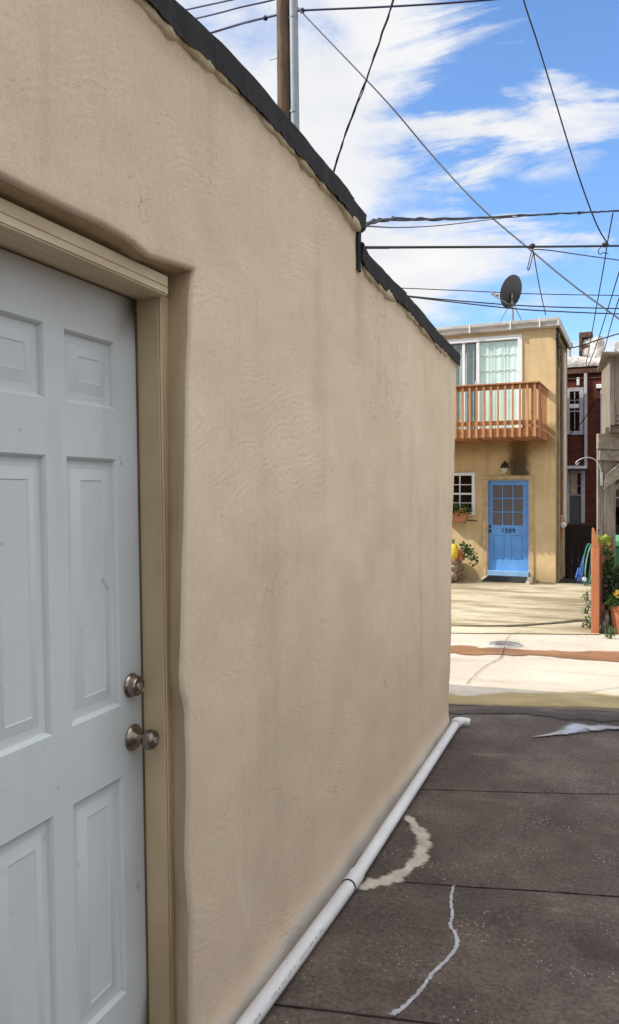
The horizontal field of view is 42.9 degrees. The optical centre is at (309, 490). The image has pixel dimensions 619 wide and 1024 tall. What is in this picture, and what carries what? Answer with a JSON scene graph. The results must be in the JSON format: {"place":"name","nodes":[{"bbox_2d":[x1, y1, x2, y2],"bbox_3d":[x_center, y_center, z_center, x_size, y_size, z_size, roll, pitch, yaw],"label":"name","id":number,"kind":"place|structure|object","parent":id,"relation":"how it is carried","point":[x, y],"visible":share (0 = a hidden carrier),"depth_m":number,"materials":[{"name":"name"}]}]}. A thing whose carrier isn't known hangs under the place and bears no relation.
{"place":"outdoors","nodes":[
{"label":"outdoors","id":0,"kind":"place"},
{"bbox_2d":[333,0,393,172],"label":"overhead wire","id":1,"kind":"object","parent":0,"point":[363,86],"visible":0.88,"depth_m":6.30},
{"bbox_2d":[176,0,618,356],"label":"sky","id":2,"kind":"structure","parent":0,"point":[470,80],"materials":[{"name":"blue"}]},
{"bbox_2d":[260,705,618,1023],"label":"driveway","id":3,"kind":"structure","parent":0,"point":[515,816],"depth_m":2.97,"materials":[{"name":"concrete"}]},
{"bbox_2d":[0,0,460,1023],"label":"garage","id":4,"kind":"structure","parent":3,"relation":"on","point":[230,356],"depth_m":2.11,"materials":[{"name":"paint"}]},
{"bbox_2d":[0,248,158,1023],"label":"door","id":5,"kind":"structure","parent":4,"relation":"in","point":[73,923],"depth_m":1.85,"materials":[{"name":"white paint"}]},
{"bbox_2d":[361,210,618,232],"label":"overhead wire","id":6,"kind":"object","parent":4,"relation":"attached to","point":[377,220],"visible":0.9,"depth_m":8.26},
{"bbox_2d":[366,216,512,227],"bbox_3d":[1.281,-2.432,7.111,0.381,2.112,6.330,0,0,22],"label":"overhead wire","id":7,"kind":"object","parent":6,"relation":"attached to","point":[429,226],"visible":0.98,"depth_m":7.01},
{"bbox_2d":[235,717,470,1023],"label":"drain pipe","id":8,"kind":"object","parent":3,"relation":"on","point":[259,1007],"visible":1,"depth_m":2.89,"materials":[{"name":"white plastic"}]},
{"bbox_2d":[358,815,431,889],"bbox_3d":[0.406,1.546,3.375,0.258,0.004,0.804,0,0,22],"label":"cement patch","id":9,"kind":"object","parent":3,"relation":"on","point":[421,856],"visible":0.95,"depth_m":3.29,"materials":[{"name":"beige concrete"}]},
{"bbox_2d":[390,885,459,1014],"bbox_3d":[0.449,1.546,2.688,0.126,0.002,0.853,0,0,24],"label":"crack filler","id":10,"kind":"object","parent":3,"relation":"on","point":[422,987],"visible":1,"depth_m":2.58,"materials":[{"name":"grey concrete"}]},
{"bbox_2d":[449,708,618,721],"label":"wet gutter","id":11,"kind":"object","parent":3,"relation":"on","point":[595,717],"visible":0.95,"depth_m":5.48,"materials":[{"name":"grey concrete"}]},
{"bbox_2d":[537,724,618,735],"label":"puddle","id":12,"kind":"object","parent":3,"relation":"on","point":[572,728],"visible":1,"depth_m":5.10,"materials":[{"name":"liquid"}]},
{"bbox_2d":[451,579,600,633],"bbox_3d":[0.369,1.876,13.525,8.750,0.127,9.910,0,0,22],"label":"parking pad","id":13,"kind":"object","parent":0,"point":[474,602],"visible":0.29,"depth_m":12.68,"materials":[{"name":"concrete"}]},
{"bbox_2d":[451,559,463,581],"bbox_3d":[2.364,1.683,17.195,1.904,0.525,0.960,0,0,24],"label":"stone planter","id":14,"kind":"object","parent":13,"relation":"on","point":[457,569],"visible":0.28,"depth_m":16.63,"materials":[{"name":"stone"}]},
{"bbox_2d":[451,538,458,558],"bbox_3d":[3.057,1.211,16.712,0.220,0.470,0.220,0,0,24],"label":"garden ornament","id":15,"kind":"object","parent":14,"relation":"on","point":[454,552],"visible":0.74,"depth_m":16.63,"materials":[{"name":"yellow ceramic"}]},
{"bbox_2d":[457,541,478,566],"bbox_3d":[3.334,1.327,16.667,0.512,0.565,0.322,0,0,24],"label":"flowering plant","id":16,"kind":"object","parent":14,"relation":"on","point":[467,551],"visible":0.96,"depth_m":16.62,"materials":[{"name":"plant"}]},
{"bbox_2d":[461,619,588,625],"bbox_3d":[2.735,1.830,10.859,2.980,0.023,0.560,0,0,-15],"label":"pad gutter","id":17,"kind":"object","parent":13,"relation":"on","point":[572,620],"visible":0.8,"depth_m":10.85,"materials":[{"name":"grey concrete"}]},
{"bbox_2d":[575,556,586,581],"bbox_3d":[5.576,1.598,16.089,0.199,0.521,0.447,0,0,31],"label":"folded cart","id":18,"kind":"object","parent":13,"relation":"on","point":[580,574],"visible":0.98,"depth_m":16.06,"materials":[{"name":"plastic"}]},
{"bbox_2d":[580,601,590,613],"bbox_3d":[4.194,1.793,11.932,0.181,0.252,0.158,0,0,22],"label":"weed","id":19,"kind":"object","parent":13,"relation":"on","point":[585,611],"visible":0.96,"depth_m":11.93,"materials":[{"name":"green plant"}]},
{"bbox_2d":[581,615,590,628],"bbox_3d":[3.709,1.751,10.474,0.188,0.206,0.190,0,0,22],"label":"weed","id":20,"kind":"object","parent":13,"relation":"on","point":[586,622],"visible":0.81,"depth_m":10.48,"materials":[{"name":"green plant"}]},
{"bbox_2d":[581,590,590,600],"bbox_3d":[4.817,1.814,13.650,0.174,0.224,0.187,0,0,-22],"label":"weed","id":21,"kind":"object","parent":13,"relation":"on","point":[586,594],"visible":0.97,"depth_m":13.65,"materials":[{"name":"green plant"}]},
{"bbox_2d":[582,543,595,585],"bbox_3d":[5.777,1.505,16.145,0.404,0.875,0.176,0,0,0],"label":"garden hose","id":22,"kind":"object","parent":13,"relation":"on","point":[588,581],"visible":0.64,"depth_m":16.09,"materials":[{"name":"green rubber"}]},
{"bbox_2d":[449,633,618,710],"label":"alley road","id":23,"kind":"structure","parent":0,"point":[537,681],"depth_m":7.22,"materials":[{"name":"concrete"}]},
{"bbox_2d":[467,633,514,682],"bbox_3d":[2.019,1.727,8.435,0.109,0.185,3.763,0,0,20],"label":"alley crack","id":24,"kind":"object","parent":23,"relation":"on","point":[495,660],"visible":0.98,"depth_m":8.17,"materials":[{"name":"grey concrete"}]},
{"bbox_2d":[489,641,521,647],"bbox_3d":[2.290,1.791,9.190,0.380,0.029,0.380,0,0,22],"label":"manhole cover","id":25,"kind":"object","parent":23,"relation":"on","point":[509,644],"visible":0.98,"depth_m":9.13,"materials":[{"name":"metal"}]},
{"bbox_2d":[450,645,618,660],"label":"rusty stream","id":26,"kind":"structure","parent":23,"relation":"on","point":[588,655],"depth_m":8.61,"materials":[{"name":"liquid"}]},
{"bbox_2d":[604,626,616,638],"bbox_3d":[3.718,1.755,9.735,0.153,0.160,0.158,0,0,22],"label":"weed","id":27,"kind":"object","parent":23,"relation":"on","point":[610,634],"visible":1,"depth_m":9.72,"materials":[{"name":"green plant"}]},
{"bbox_2d":[449,704,618,711],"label":"ground","id":28,"kind":"structure","parent":0,"point":[521,707],"depth_m":7.34,"materials":[{"name":"concrete"}]},
{"bbox_2d":[269,0,299,130],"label":"utility pole","id":29,"kind":"object","parent":28,"relation":"on","point":[287,58],"visible":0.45,"depth_m":19.83,"materials":[{"name":"brown wood"}]},
{"bbox_2d":[186,0,232,9],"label":"overhead wire","id":30,"kind":"object","parent":29,"relation":"attached to","point":[219,2],"visible":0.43,"depth_m":22.29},
{"bbox_2d":[196,0,273,18],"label":"overhead wire","id":31,"kind":"object","parent":29,"relation":"attached to","point":[239,7],"visible":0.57,"depth_m":21.15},
{"bbox_2d":[211,14,276,33],"bbox_3d":[-6.286,-13.841,25.606,15.826,3.459,0.344,0,0,44],"label":"overhead wire","id":32,"kind":"object","parent":29,"relation":"attached to","point":[265,17],"visible":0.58,"depth_m":21.09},
{"bbox_2d":[298,0,493,13],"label":"overhead wire","id":33,"kind":"object","parent":29,"relation":"attached to","point":[303,10],"visible":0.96,"depth_m":18.78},
{"bbox_2d":[294,1,618,319],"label":"overhead wire","id":34,"kind":"object","parent":29,"relation":"attached to","point":[503,227],"visible":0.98,"depth_m":16.63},
{"bbox_2d":[402,288,618,295],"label":"overhead wire","id":35,"kind":"object","parent":29,"relation":"attached to","point":[507,292],"visible":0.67,"depth_m":15.63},
{"bbox_2d":[408,295,618,308],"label":"overhead wire","id":36,"kind":"object","parent":29,"relation":"attached to","point":[513,304],"visible":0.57,"depth_m":15.11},
{"bbox_2d":[409,296,618,313],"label":"overhead wire","id":37,"kind":"object","parent":29,"relation":"attached to","point":[510,308],"visible":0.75,"depth_m":14.94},
{"bbox_2d":[435,317,570,584],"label":"stucco house","id":38,"kind":"structure","parent":28,"relation":"on","point":[510,469],"depth_m":16.89,"materials":[{"name":"paint"}]},
{"bbox_2d":[453,472,474,514],"bbox_3d":[3.315,0.062,17.346,0.684,0.939,0.110,0,0,24],"label":"window","id":39,"kind":"structure","parent":38,"relation":"in","point":[472,474],"depth_m":17.23,"materials":[{"name":"white plastic"}]},
{"bbox_2d":[452,503,476,522],"bbox_3d":[3.199,0.473,17.180,0.847,0.448,0.359,0,0,24],"label":"flower box","id":40,"kind":"object","parent":38,"relation":"attached to","point":[459,516],"visible":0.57,"depth_m":17.08,"materials":[{"name":"ceramic"}]},
{"bbox_2d":[447,334,521,429],"bbox_3d":[3.638,-2.234,17.226,2.010,2.223,0.152,0,0,24],"label":"balcony door","id":41,"kind":"structure","parent":38,"relation":"in","point":[490,362],"depth_m":17.12,"materials":[{"name":"white glass"}]},
{"bbox_2d":[482,575,526,582],"bbox_3d":[4.139,1.867,16.693,0.893,0.104,0.315,0,0,24],"label":"doormat","id":42,"kind":"object","parent":38,"relation":"on","point":[509,579],"visible":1,"depth_m":16.67,"materials":[{"name":"black rubber"}]},
{"bbox_2d":[491,275,521,320],"bbox_3d":[4.398,-4.123,17.278,0.998,1.168,0.504,0,0,-6],"label":"satellite dish","id":43,"kind":"object","parent":38,"relation":"on","point":[511,284],"visible":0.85,"depth_m":17.13,"materials":[{"name":"metal"}]},
{"bbox_2d":[489,480,527,570],"bbox_3d":[4.286,0.744,16.957,0.857,1.937,0.054,0,0,24],"label":"front door","id":44,"kind":"structure","parent":38,"relation":"in","point":[508,500],"depth_m":16.97,"materials":[{"name":"blue paint"}]},
{"bbox_2d":[533,251,545,314],"bbox_3d":[4.067,-3.594,13.905,0.049,0.204,5.066,0,0,19],"label":"overhead wire","id":45,"kind":"object","parent":38,"relation":"attached to","point":[538,281],"visible":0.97,"depth_m":13.60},
{"bbox_2d":[561,333,618,348],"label":"overhead wire","id":46,"kind":"object","parent":38,"relation":"attached to","point":[589,342],"visible":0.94,"depth_m":16.38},
{"bbox_2d":[567,331,618,550],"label":"brick house","id":47,"kind":"structure","parent":28,"relation":"on","point":[584,389],"depth_m":26.76,"materials":[{"name":"brick"}]},
{"bbox_2d":[567,387,583,434],"bbox_3d":[9.053,-2.722,26.878,0.582,1.612,0.130,0,0,24],"label":"window","id":48,"kind":"structure","parent":47,"relation":"in","point":[577,389],"depth_m":26.82,"materials":[{"name":"white glass"}]},
{"bbox_2d":[567,470,584,522],"bbox_3d":[9.078,0.195,26.888,0.636,1.797,0.130,0,0,24],"label":"window","id":49,"kind":"structure","parent":47,"relation":"in","point":[575,502],"depth_m":26.88,"materials":[{"name":"grey glass"}]},
{"bbox_2d":[567,400,595,436],"bbox_3d":[8.770,-2.152,25.314,0.299,1.251,2.625,0,0,-4],"label":"overhead wire","id":50,"kind":"object","parent":47,"relation":"attached to","point":[583,419],"visible":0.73,"depth_m":25.28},
{"bbox_2d":[585,213,613,364],"bbox_3d":[7.188,-4.420,19.903,0.078,0.362,14.487,0,0,18],"label":"overhead wire","id":51,"kind":"object","parent":47,"relation":"attached to","point":[600,283],"visible":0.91,"depth_m":16.03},
{"bbox_2d":[586,272,618,369],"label":"overhead wire","id":52,"kind":"object","parent":47,"relation":"attached to","point":[604,319],"visible":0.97,"depth_m":19.00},
{"bbox_3d":[-7.489,-0.975,2.775,5.530,5.950,7.860,0,0,22],"label":"brick outbuilding","id":53,"kind":"object","parent":28,"relation":"on","visible":0},
{"bbox_2d":[365,242,618,248],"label":"overhead wire","id":54,"kind":"object","parent":53,"relation":"attached to","point":[533,246],"visible":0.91,"depth_m":10.49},
{"bbox_2d":[527,249,533,270],"bbox_3d":[3.174,-3.316,11.300,0.100,0.306,0.013,0,0,0],"label":"overhead wire","id":55,"kind":"object","parent":54,"relation":"hanging from","point":[529,260],"visible":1,"depth_m":11.29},
{"bbox_2d":[532,249,618,260],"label":"overhead wire","id":56,"kind":"object","parent":54,"relation":"attached to","point":[575,254],"visible":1,"depth_m":12.29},
{"bbox_2d":[523,0,608,244],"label":"overhead wire","id":57,"kind":"object","parent":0,"point":[561,121],"visible":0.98,"depth_m":12.10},
{"bbox_2d":[558,551,590,583],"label":"passage ground","id":58,"kind":"structure","parent":0,"point":[566,580],"depth_m":17.11,"materials":[{"name":"grey concrete"}]},
{"bbox_2d":[565,524,618,578],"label":"passage gate","id":59,"kind":"structure","parent":58,"relation":"on","point":[572,535],"depth_m":17.29,"materials":[{"name":"black wood"}]},
{"bbox_2d":[600,614,615,633],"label":"garden soil","id":60,"kind":"structure","parent":0,"point":[603,623],"depth_m":10.99,"materials":[{"name":"brown soil"}]},
{"bbox_2d":[591,528,612,633],"bbox_3d":[4.106,1.155,10.997,0.109,1.366,2.043,0,0,26],"label":"wooden fence","id":61,"kind":"object","parent":60,"relation":"on","point":[598,560],"visible":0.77,"depth_m":10.09,"materials":[{"name":"brown wood"}]},
{"bbox_2d":[594,534,610,621],"bbox_3d":[4.188,1.246,11.232,0.344,1.257,0.215,0,0,-35],"label":"lime shrub","id":62,"kind":"object","parent":60,"relation":"on","point":[602,539],"visible":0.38,"depth_m":11.20,"materials":[{"name":"green plant"}]},
{"bbox_2d":[601,624,609,633],"bbox_3d":[3.799,1.783,10.091,0.131,0.141,0.124,0,0,22],"label":"weed","id":63,"kind":"object","parent":60,"relation":"on","point":[605,628],"visible":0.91,"depth_m":10.08,"materials":[{"name":"green plant"}]},
{"bbox_2d":[596,351,618,613],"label":"wooden deck","id":64,"kind":"structure","parent":60,"relation":"on","point":[607,443],"depth_m":11.96,"materials":[{"name":"grey wood"}]},
{"bbox_2d":[575,457,602,485],"bbox_3d":[4.229,-0.298,11.902,0.416,0.432,0.019,0,0,0],"label":"plant hook","id":65,"kind":"object","parent":64,"relation":"attached to","point":[601,478],"visible":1,"depth_m":11.90,"materials":[{"name":"metal"}]},
{"bbox_2d":[602,566,618,613],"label":"dark bush","id":66,"kind":"object","parent":60,"relation":"on","point":[611,585],"visible":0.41,"depth_m":10.89,"materials":[{"name":"green plant"}]},
{"bbox_2d":[603,548,618,624],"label":"drooping shrub","id":67,"kind":"object","parent":60,"relation":"on","point":[610,564],"visible":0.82,"depth_m":10.98,"materials":[{"name":"green plant"}]},
{"bbox_2d":[604,589,618,633],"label":"flower pot","id":68,"kind":"object","parent":60,"relation":"on","point":[613,607],"visible":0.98,"depth_m":10.09,"materials":[{"name":"ceramic"}]},
{"bbox_2d":[604,298,618,350],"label":"overhead wire","id":69,"kind":"object","parent":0,"point":[611,323],"visible":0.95,"depth_m":17.30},
{"bbox_2d":[616,535,618,587],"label":"wheelie bin","id":70,"kind":"object","parent":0,"point":[617,549],"depth_m":12.34,"materials":[{"name":"green plastic"}]}
]}

